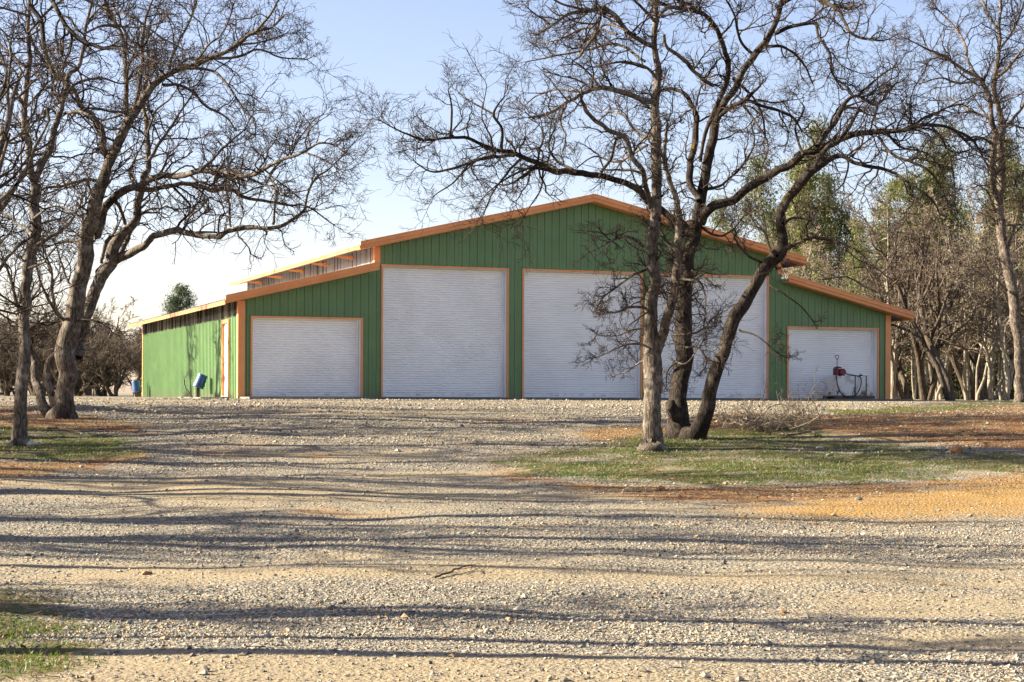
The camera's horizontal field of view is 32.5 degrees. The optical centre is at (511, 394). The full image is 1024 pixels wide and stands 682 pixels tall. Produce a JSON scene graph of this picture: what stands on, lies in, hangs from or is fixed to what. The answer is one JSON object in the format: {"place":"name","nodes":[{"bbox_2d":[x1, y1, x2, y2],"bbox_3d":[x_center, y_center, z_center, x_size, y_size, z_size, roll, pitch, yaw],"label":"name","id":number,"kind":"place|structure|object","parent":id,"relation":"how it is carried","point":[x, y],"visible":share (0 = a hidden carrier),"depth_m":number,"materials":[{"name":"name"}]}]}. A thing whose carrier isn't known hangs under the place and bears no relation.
{"place":"outdoors","nodes":[
{"label":"outdoors","id":0,"kind":"place"},
{"bbox_2d":[0,393,1023,681],"bbox_3d":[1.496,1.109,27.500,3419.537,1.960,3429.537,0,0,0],"label":"ground","id":1,"kind":"structure","parent":0,"point":[936,499],"depth_m":16.64,"materials":[{"name":"beige gravel"}]},
{"bbox_2d":[0,320,13,389],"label":"bare oak","id":2,"kind":"object","parent":1,"relation":"on","point":[4,347],"visible":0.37,"depth_m":73.22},
{"bbox_2d":[0,294,13,389],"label":"bare oak","id":3,"kind":"object","parent":1,"relation":"on","point":[3,323],"visible":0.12,"depth_m":90.56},
{"bbox_2d":[0,326,30,395],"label":"bare oak","id":4,"kind":"object","parent":1,"relation":"on","point":[7,365],"visible":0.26,"depth_m":72.82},
{"bbox_2d":[0,333,44,395],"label":"bare oak","id":5,"kind":"object","parent":1,"relation":"on","point":[9,381],"visible":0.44,"depth_m":72.26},
{"bbox_2d":[0,325,55,395],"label":"bare oak","id":6,"kind":"object","parent":1,"relation":"on","point":[32,390],"visible":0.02,"depth_m":79.08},
{"bbox_2d":[0,303,58,392],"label":"bare oak","id":7,"kind":"object","parent":1,"relation":"on","point":[40,312],"visible":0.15,"depth_m":75.91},
{"bbox_2d":[0,8,78,331],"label":"oak tree","id":8,"kind":"object","parent":1,"relation":"on","point":[5,139],"visible":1,"depth_m":23.37,"materials":[{"name":"brown plant"}]},
{"bbox_2d":[0,112,86,305],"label":"oak tree","id":9,"kind":"object","parent":1,"relation":"on","point":[22,195],"visible":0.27,"depth_m":51.07,"materials":[{"name":"brown plant"}]},
{"bbox_2d":[5,330,92,395],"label":"bare oak","id":10,"kind":"object","parent":1,"relation":"on","point":[54,373],"visible":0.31,"depth_m":71.54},
{"bbox_2d":[13,324,107,388],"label":"bare oak","id":11,"kind":"object","parent":1,"relation":"on","point":[52,348],"visible":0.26,"depth_m":71.74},
{"bbox_2d":[31,298,110,385],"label":"bare oak","id":12,"kind":"object","parent":1,"relation":"on","point":[104,306],"visible":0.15,"depth_m":77.48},
{"bbox_2d":[47,426,104,432],"bbox_3d":[-7.868,0.585,31.201,1.229,0.142,0.622,0,0,17],"label":"fallen branch","id":13,"kind":"object","parent":1,"relation":"on","point":[55,427],"visible":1,"depth_m":31.06,"materials":[{"name":"brown wood"}]},
{"bbox_2d":[16,297,136,395],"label":"bare oak","id":14,"kind":"object","parent":1,"relation":"on","point":[77,392],"visible":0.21,"depth_m":77.51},
{"bbox_2d":[32,297,139,395],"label":"bare oak","id":15,"kind":"object","parent":1,"relation":"on","point":[88,392],"visible":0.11,"depth_m":98.38,"materials":[{"name":"brown plant"}]},
{"bbox_2d":[53,315,141,395],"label":"bare oak","id":16,"kind":"object","parent":1,"relation":"on","point":[95,393],"visible":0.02,"depth_m":84.45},
{"bbox_2d":[82,338,125,395],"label":"bare oak","id":17,"kind":"object","parent":1,"relation":"on","point":[99,382],"visible":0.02,"depth_m":85.59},
{"bbox_2d":[77,328,136,395],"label":"bare oak","id":18,"kind":"object","parent":1,"relation":"on","point":[98,392],"visible":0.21,"depth_m":76.46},
{"bbox_2d":[77,329,141,395],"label":"bare oak","id":19,"kind":"object","parent":1,"relation":"on","point":[119,378],"visible":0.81,"depth_m":70.61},
{"bbox_2d":[0,0,219,446],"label":"oak tree","id":20,"kind":"object","parent":1,"relation":"on","point":[19,435],"visible":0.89,"depth_m":29.09,"materials":[{"name":"brown plant"}]},
{"bbox_2d":[107,319,141,395],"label":"bare oak","id":21,"kind":"object","parent":1,"relation":"on","point":[139,331],"visible":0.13,"depth_m":74.40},
{"bbox_2d":[111,332,141,384],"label":"bare oak","id":22,"kind":"object","parent":1,"relation":"on","point":[140,367],"visible":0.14,"depth_m":73.18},
{"bbox_2d":[132,380,141,396],"bbox_3d":[-13.337,-0.079,62.501,0.376,0.899,0.371,0,0,0],"label":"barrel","id":23,"kind":"object","parent":1,"relation":"on","point":[136,388],"visible":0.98,"depth_m":62.41,"materials":[{"name":"blue plastic"}]},
{"bbox_2d":[141,570,151,574],"bbox_3d":[-3.074,1.496,14.775,0.075,0.041,0.111,0,0,37],"label":"stone","id":24,"kind":"object","parent":1,"relation":"on","point":[145,572],"visible":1,"depth_m":14.75,"materials":[{"name":"beige stone"}]},
{"bbox_2d":[158,282,197,314],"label":"pine tree","id":25,"kind":"object","parent":1,"relation":"on","point":[174,302],"visible":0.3,"depth_m":111.85,"materials":[{"name":"green plant"}]},
{"bbox_2d":[0,0,386,418],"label":"oak tree","id":26,"kind":"object","parent":1,"relation":"on","point":[67,353],"visible":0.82,"depth_m":33.33,"materials":[{"name":"brown plant"}]},
{"bbox_2d":[193,373,207,396],"bbox_3d":[-9.136,-0.128,51.500,0.429,1.032,0.369,0,0,0],"label":"bucket","id":27,"kind":"object","parent":1,"relation":"on","point":[200,382],"visible":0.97,"depth_m":51.41,"materials":[{"name":"blue plastic"}]},
{"bbox_2d":[178,397,228,398],"bbox_3d":[-8.870,0.159,50.409,0.790,0.200,3.700,0,0,-20],"label":"concrete step","id":28,"kind":"object","parent":1,"relation":"on","point":[205,397],"visible":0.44,"depth_m":48.73,"materials":[{"name":"grey concrete"}]},
{"bbox_2d":[434,562,485,577],"bbox_3d":[-0.377,1.431,14.398,0.289,0.106,0.570,0,0,36],"label":"fallen branch","id":29,"kind":"object","parent":1,"relation":"on","point":[445,573],"visible":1,"depth_m":14.45,"materials":[{"name":"brown wood"}]},
{"bbox_2d":[0,405,1023,678],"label":"short grass","id":30,"kind":"structure","parent":1,"relation":"on","point":[56,659],"depth_m":25.41,"materials":[{"name":"green plant"}]},
{"bbox_2d":[0,403,1023,681],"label":"leaf litter","id":31,"kind":"object","parent":1,"relation":"on","point":[860,413],"visible":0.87,"depth_m":26.11,"materials":[{"name":"brown plant"}]},
{"bbox_2d":[128,194,913,400],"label":"metal workshop","id":32,"kind":"structure","parent":1,"relation":"on","point":[437,312],"depth_m":50.90,"materials":[{"name":"metal"}]},
{"bbox_2d":[221,319,229,396],"bbox_3d":[-8.032,-1.028,49.481,0.120,2.180,0.960,0,0,-20],"label":"side door","id":33,"kind":"structure","parent":32,"relation":"in","point":[225,341],"depth_m":49.67,"materials":[{"name":"metal"}]},
{"bbox_2d":[250,316,362,396],"bbox_3d":[-5.679,-1.051,48.548,3.156,2.205,0.280,0,0,-20],"label":"roll up door","id":34,"kind":"structure","parent":32,"relation":"in","point":[291,356],"depth_m":48.62,"materials":[{"name":"white metal"}]},
{"bbox_2d":[381,264,508,397],"bbox_3d":[-1.922,-1.790,49.937,3.790,3.715,0.280,0,0,-20],"label":"roll up door","id":35,"kind":"structure","parent":32,"relation":"in","point":[443,328],"depth_m":50.01,"materials":[{"name":"white metal"}]},
{"bbox_2d":[522,269,642,397],"bbox_3d":[2.027,-1.774,51.398,3.790,3.715,0.280,0,0,-20],"label":"roll up door","id":36,"kind":"structure","parent":32,"relation":"in","point":[553,328],"depth_m":51.39,"materials":[{"name":"white metal"}]},
{"bbox_2d":[657,273,768,397],"bbox_3d":[5.977,-1.758,52.867,3.790,3.715,0.281,0,0,-20],"label":"roll up door","id":37,"kind":"structure","parent":32,"relation":"in","point":[748,366],"depth_m":53.23,"materials":[{"name":"white metal"}]},
{"bbox_2d":[787,326,878,398],"bbox_3d":[9.851,-0.987,54.290,3.230,2.205,0.280,0,0,-20],"label":"roll up door","id":38,"kind":"structure","parent":32,"relation":"in","point":[857,349],"depth_m":54.30,"materials":[{"name":"white metal"}]},
{"bbox_2d":[484,0,760,451],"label":"oak tree","id":39,"kind":"object","parent":1,"relation":"on","point":[653,341],"visible":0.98,"depth_m":27.55,"materials":[{"name":"brown plant"}]},
{"bbox_2d":[655,485,664,490],"bbox_3d":[1.919,1.215,22.779,0.124,0.094,0.125,0,0,-6],"label":"stone","id":40,"kind":"object","parent":1,"relation":"on","point":[660,488],"visible":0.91,"depth_m":22.73,"materials":[{"name":"brown stone"}]},
{"bbox_2d":[328,0,1023,439],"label":"oak tree","id":41,"kind":"object","parent":1,"relation":"on","point":[680,426],"visible":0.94,"depth_m":28.95,"materials":[{"name":"brown plant"}]},
{"bbox_2d":[706,191,775,244],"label":"eucalyptus tree","id":42,"kind":"object","parent":1,"relation":"on","point":[719,216],"visible":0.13,"depth_m":100.74,"materials":[{"name":"green plant"}]},
{"bbox_2d":[695,368,837,433],"bbox_3d":[4.460,0.212,31.130,2.536,1.476,2.188,0,0,16],"label":"brush pile","id":43,"kind":"object","parent":1,"relation":"on","point":[760,423],"visible":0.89,"depth_m":30.96,"materials":[{"name":"wood"}]},
{"bbox_2d":[729,110,838,278],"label":"eucalyptus tree","id":44,"kind":"object","parent":1,"relation":"on","point":[767,204],"visible":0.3,"depth_m":93.12,"materials":[{"name":"green plant"}]},
{"bbox_2d":[751,223,844,286],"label":"bare tree","id":45,"kind":"object","parent":1,"relation":"on","point":[799,253],"visible":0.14,"depth_m":79.66,"materials":[{"name":"brown plant"}]},
{"bbox_2d":[779,430,820,436],"bbox_3d":[4.918,0.668,29.894,0.782,0.174,0.455,0,0,13],"label":"fallen branch","id":46,"kind":"object","parent":1,"relation":"on","point":[800,433],"visible":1,"depth_m":29.86,"materials":[{"name":"brown wood"}]},
{"bbox_2d":[772,145,830,278],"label":"eucalyptus tree","id":47,"kind":"object","parent":1,"relation":"on","point":[794,207],"visible":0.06,"depth_m":98.10,"materials":[{"name":"green plant"}]},
{"bbox_2d":[775,220,833,284],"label":"bare tree","id":48,"kind":"object","parent":1,"relation":"on","point":[809,251],"visible":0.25,"depth_m":76.60,"materials":[{"name":"brown plant"}]},
{"bbox_2d":[795,239,825,282],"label":"bare tree","id":49,"kind":"object","parent":1,"relation":"on","point":[812,261],"visible":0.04,"depth_m":86.52,"materials":[{"name":"brown plant"}]},
{"bbox_2d":[773,153,849,283],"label":"eucalyptus tree","id":50,"kind":"object","parent":1,"relation":"on","point":[828,216],"visible":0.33,"depth_m":90.44,"materials":[{"name":"green plant"}]},
{"bbox_2d":[806,240,858,292],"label":"eucalyptus tree","id":51,"kind":"object","parent":1,"relation":"on","point":[815,258],"visible":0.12,"depth_m":85.69,"materials":[{"name":"green plant"}]},
{"bbox_2d":[807,169,860,287],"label":"eucalyptus tree","id":52,"kind":"object","parent":1,"relation":"on","point":[839,225],"visible":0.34,"depth_m":92.09,"materials":[{"name":"green plant"}]},
{"bbox_2d":[805,229,869,282],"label":"eucalyptus tree","id":53,"kind":"object","parent":1,"relation":"on","point":[843,250],"visible":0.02,"depth_m":97.30,"materials":[{"name":"green plant"}]},
{"bbox_2d":[823,366,874,398],"bbox_3d":[10.258,-0.379,53.471,1.371,0.972,0.827,0,0,-20],"label":"fuel tank","id":54,"kind":"object","parent":1,"relation":"on","point":[860,386],"visible":1,"depth_m":53.22,"materials":[{"name":"white metal"}]},
{"bbox_2d":[833,209,872,289],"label":"eucalyptus tree","id":55,"kind":"object","parent":1,"relation":"on","point":[848,217],"visible":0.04,"depth_m":92.15,"materials":[{"name":"green plant"}]},
{"bbox_2d":[839,214,877,296],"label":"eucalyptus tree","id":56,"kind":"object","parent":1,"relation":"on","point":[860,231],"visible":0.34,"depth_m":81.84,"materials":[{"name":"green plant"}]},
{"bbox_2d":[831,202,929,360],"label":"bare tree","id":57,"kind":"object","parent":1,"relation":"on","point":[884,284],"visible":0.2,"depth_m":67.20,"materials":[{"name":"brown plant"}]},
{"bbox_2d":[861,171,911,284],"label":"eucalyptus tree","id":58,"kind":"object","parent":1,"relation":"on","point":[889,185],"visible":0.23,"depth_m":87.23,"materials":[{"name":"green plant"}]},
{"bbox_2d":[844,245,940,398],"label":"bare tree","id":59,"kind":"object","parent":1,"relation":"on","point":[904,393],"visible":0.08,"depth_m":66.21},
{"bbox_2d":[867,252,921,367],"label":"bare tree","id":60,"kind":"object","parent":1,"relation":"on","point":[909,338],"visible":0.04,"depth_m":83.10,"materials":[{"name":"brown plant"}]},
{"bbox_2d":[870,231,930,398],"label":"bare tree","id":61,"kind":"object","parent":1,"relation":"on","point":[909,354],"visible":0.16,"depth_m":66.43,"materials":[{"name":"brown plant"}]},
{"bbox_2d":[890,243,912,398],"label":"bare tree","id":62,"kind":"object","parent":1,"relation":"on","point":[901,331],"visible":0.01,"depth_m":79.84,"materials":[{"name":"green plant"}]},
{"bbox_2d":[854,246,956,365],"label":"bare tree","id":63,"kind":"object","parent":1,"relation":"on","point":[875,298],"visible":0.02,"depth_m":84.39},
{"bbox_2d":[852,195,960,398],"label":"bare tree","id":64,"kind":"object","parent":1,"relation":"on","point":[864,288],"visible":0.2,"depth_m":67.69,"materials":[{"name":"brown plant"}]},
{"bbox_2d":[802,189,1012,399],"bbox_3d":[13.493,-3.432,61.258,6.175,8.126,5.270,0,0,-15],"label":"bare tree","id":65,"kind":"object","parent":1,"relation":"on","point":[929,348],"visible":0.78,"depth_m":61.33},
{"bbox_2d":[866,228,950,399],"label":"eucalyptus tree","id":66,"kind":"object","parent":1,"relation":"on","point":[929,366],"visible":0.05,"depth_m":79.50,"materials":[{"name":"green plant"}]},
{"bbox_2d":[899,261,923,399],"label":"eucalyptus tree","id":67,"kind":"object","parent":1,"relation":"on","point":[913,383],"visible":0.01,"depth_m":76.97,"materials":[{"name":"brown plant"}]},
{"bbox_2d":[837,184,990,399],"bbox_3d":[14.892,-3.497,61.962,5.372,8.284,6.295,0,0,-30],"label":"bare tree","id":68,"kind":"object","parent":1,"relation":"on","point":[923,393],"visible":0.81,"depth_m":62.34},
{"bbox_2d":[905,353,924,398],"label":"bare tree","id":69,"kind":"object","parent":1,"relation":"on","point":[917,391],"depth_m":90.67,"materials":[{"name":"brown plant"}]},
{"bbox_2d":[881,119,968,386],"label":"eucalyptus tree","id":70,"kind":"object","parent":1,"relation":"on","point":[901,187],"visible":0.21,"depth_m":83.04,"materials":[{"name":"green plant"}]},
{"bbox_2d":[856,177,998,398],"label":"bare tree","id":71,"kind":"object","parent":1,"relation":"on","point":[893,371],"visible":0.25,"depth_m":65.86,"materials":[{"name":"brown plant"}]},
{"bbox_2d":[883,239,981,398],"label":"bare tree","id":72,"kind":"object","parent":1,"relation":"on","point":[950,366],"visible":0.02,"depth_m":80.81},
{"bbox_2d":[905,175,962,384],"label":"eucalyptus tree","id":73,"kind":"object","parent":1,"relation":"on","point":[934,238],"depth_m":94.84,"materials":[{"name":"green plant"}]},
{"bbox_2d":[882,226,987,399],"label":"bare tree","id":74,"kind":"object","parent":1,"relation":"on","point":[956,366],"visible":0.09,"depth_m":70.19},
{"bbox_2d":[904,145,973,391],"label":"eucalyptus tree","id":75,"kind":"object","parent":1,"relation":"on","point":[961,204],"visible":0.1,"depth_m":88.93,"materials":[{"name":"green plant"}]},
{"bbox_2d":[915,174,966,381],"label":"eucalyptus tree","id":76,"kind":"object","parent":1,"relation":"on","point":[952,227],"visible":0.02,"depth_m":99.04,"materials":[{"name":"green plant"}]},
{"bbox_2d":[902,246,981,399],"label":"bare tree","id":77,"kind":"object","parent":1,"relation":"on","point":[940,393],"visible":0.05,"depth_m":76.30,"materials":[{"name":"brown plant"}]},
{"bbox_2d":[886,0,1023,401],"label":"oak tree","id":78,"kind":"object","parent":1,"relation":"on","point":[1004,244],"visible":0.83,"depth_m":46.95,"materials":[{"name":"brown plant"}]},
{"bbox_2d":[949,446,962,453],"bbox_3d":[6.880,0.863,27.199,0.221,0.153,0.206,0,0,-4],"label":"stone","id":79,"kind":"object","parent":1,"relation":"on","point":[956,449],"visible":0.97,"depth_m":27.13,"materials":[{"name":"brown stone"}]},
{"bbox_2d":[919,224,994,399],"bbox_3d":[16.422,-2.908,64.710,3.772,6.858,2.794,0,0,43],"label":"bare tree","id":80,"kind":"object","parent":1,"relation":"on","point":[985,249],"visible":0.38,"depth_m":64.91,"materials":[{"name":"brown plant"}]},
{"bbox_2d":[897,215,1023,399],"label":"bare tree","id":81,"kind":"object","parent":1,"relation":"on","point":[990,359],"visible":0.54,"depth_m":62.99,"materials":[{"name":"brown plant"}]},
{"bbox_2d":[901,329,1021,399],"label":"brush thicket","id":82,"kind":"object","parent":1,"relation":"on","point":[956,386],"visible":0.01,"depth_m":90.42,"materials":[{"name":"brown plant"}]},
{"bbox_2d":[939,241,985,371],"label":"bare tree","id":83,"kind":"object","parent":1,"relation":"on","point":[960,337],"visible":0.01,"depth_m":83.67,"materials":[{"name":"brown plant"}]},
{"bbox_2d":[945,201,980,398],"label":"eucalyptus tree","id":84,"kind":"object","parent":1,"relation":"on","point":[973,219],"visible":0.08,"depth_m":90.97,"materials":[{"name":"green plant"}]},
{"bbox_2d":[905,183,1022,399],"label":"bare tree","id":85,"kind":"object","parent":1,"relation":"on","point":[966,387],"visible":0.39,"depth_m":64.59,"materials":[{"name":"brown plant"}]},
{"bbox_2d":[915,236,1023,360],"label":"bare tree","id":86,"kind":"object","parent":1,"relation":"on","point":[1010,357],"visible":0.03,"depth_m":68.71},
{"bbox_2d":[919,225,1023,399],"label":"bare tree","id":87,"kind":"object","parent":1,"relation":"on","point":[980,379],"visible":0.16,"depth_m":66.90,"materials":[{"name":"brown plant"}]},
{"bbox_2d":[957,231,995,378],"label":"eucalyptus tree","id":88,"kind":"object","parent":1,"relation":"on","point":[971,363],"visible":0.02,"depth_m":80.13,"materials":[{"name":"green plant"}]},
{"bbox_2d":[941,210,1023,400],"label":"bare tree","id":89,"kind":"object","parent":1,"relation":"on","point":[1005,356],"visible":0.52,"depth_m":60.88,"materials":[{"name":"brown plant"}]},
{"bbox_2d":[975,256,996,371],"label":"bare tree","id":90,"kind":"object","parent":1,"relation":"on","point":[976,289],"visible":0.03,"depth_m":78.08,"materials":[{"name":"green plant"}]},
{"bbox_2d":[953,211,1023,399],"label":"bare tree","id":91,"kind":"object","parent":1,"relation":"on","point":[1001,390],"visible":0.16,"depth_m":68.31,"materials":[{"name":"brown plant"}]},
{"bbox_2d":[956,212,1023,399],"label":"bare tree","id":92,"kind":"object","parent":1,"relation":"on","point":[977,392],"visible":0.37,"depth_m":63.80,"materials":[{"name":"brown plant"}]},
{"bbox_2d":[961,256,1023,363],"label":"bare tree","id":93,"kind":"object","parent":1,"relation":"on","point":[1007,340],"visible":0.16,"depth_m":67.49,"materials":[{"name":"brown plant"}]},
{"bbox_2d":[971,159,1022,320],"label":"eucalyptus tree","id":94,"kind":"object","parent":1,"relation":"on","point":[1011,212],"visible":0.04,"depth_m":89.75,"materials":[{"name":"green plant"}]},
{"bbox_2d":[972,130,1023,362],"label":"eucalyptus tree","id":95,"kind":"object","parent":1,"relation":"on","point":[1009,164],"visible":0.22,"depth_m":86.31,"materials":[{"name":"green plant"}]},
{"bbox_2d":[972,159,1023,398],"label":"eucalyptus tree","id":96,"kind":"object","parent":1,"relation":"on","point":[985,388],"visible":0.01,"depth_m":89.79,"materials":[{"name":"green plant"}]},
{"bbox_2d":[977,199,1020,399],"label":"bare tree","id":97,"kind":"object","parent":1,"relation":"on","point":[995,392],"visible":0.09,"depth_m":67.63,"materials":[{"name":"brown plant"}]},
{"bbox_2d":[975,272,1023,316],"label":"bare tree","id":98,"kind":"object","parent":1,"relation":"on","point":[1022,307],"visible":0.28,"depth_m":62.35,"materials":[{"name":"brown plant"}]},
{"bbox_2d":[980,201,1023,398],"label":"bare tree","id":99,"kind":"object","parent":1,"relation":"on","point":[996,335],"visible":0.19,"depth_m":65.33,"materials":[{"name":"brown plant"}]},
{"bbox_2d":[1012,230,1023,283],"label":"eucalyptus tree","id":100,"kind":"object","parent":1,"relation":"on","point":[1018,256],"visible":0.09,"depth_m":82.06,"materials":[{"name":"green plant"}]},
{"bbox_2d":[0,0,1023,396],"label":"sky","id":101,"kind":"structure","parent":0,"point":[397,46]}
]}

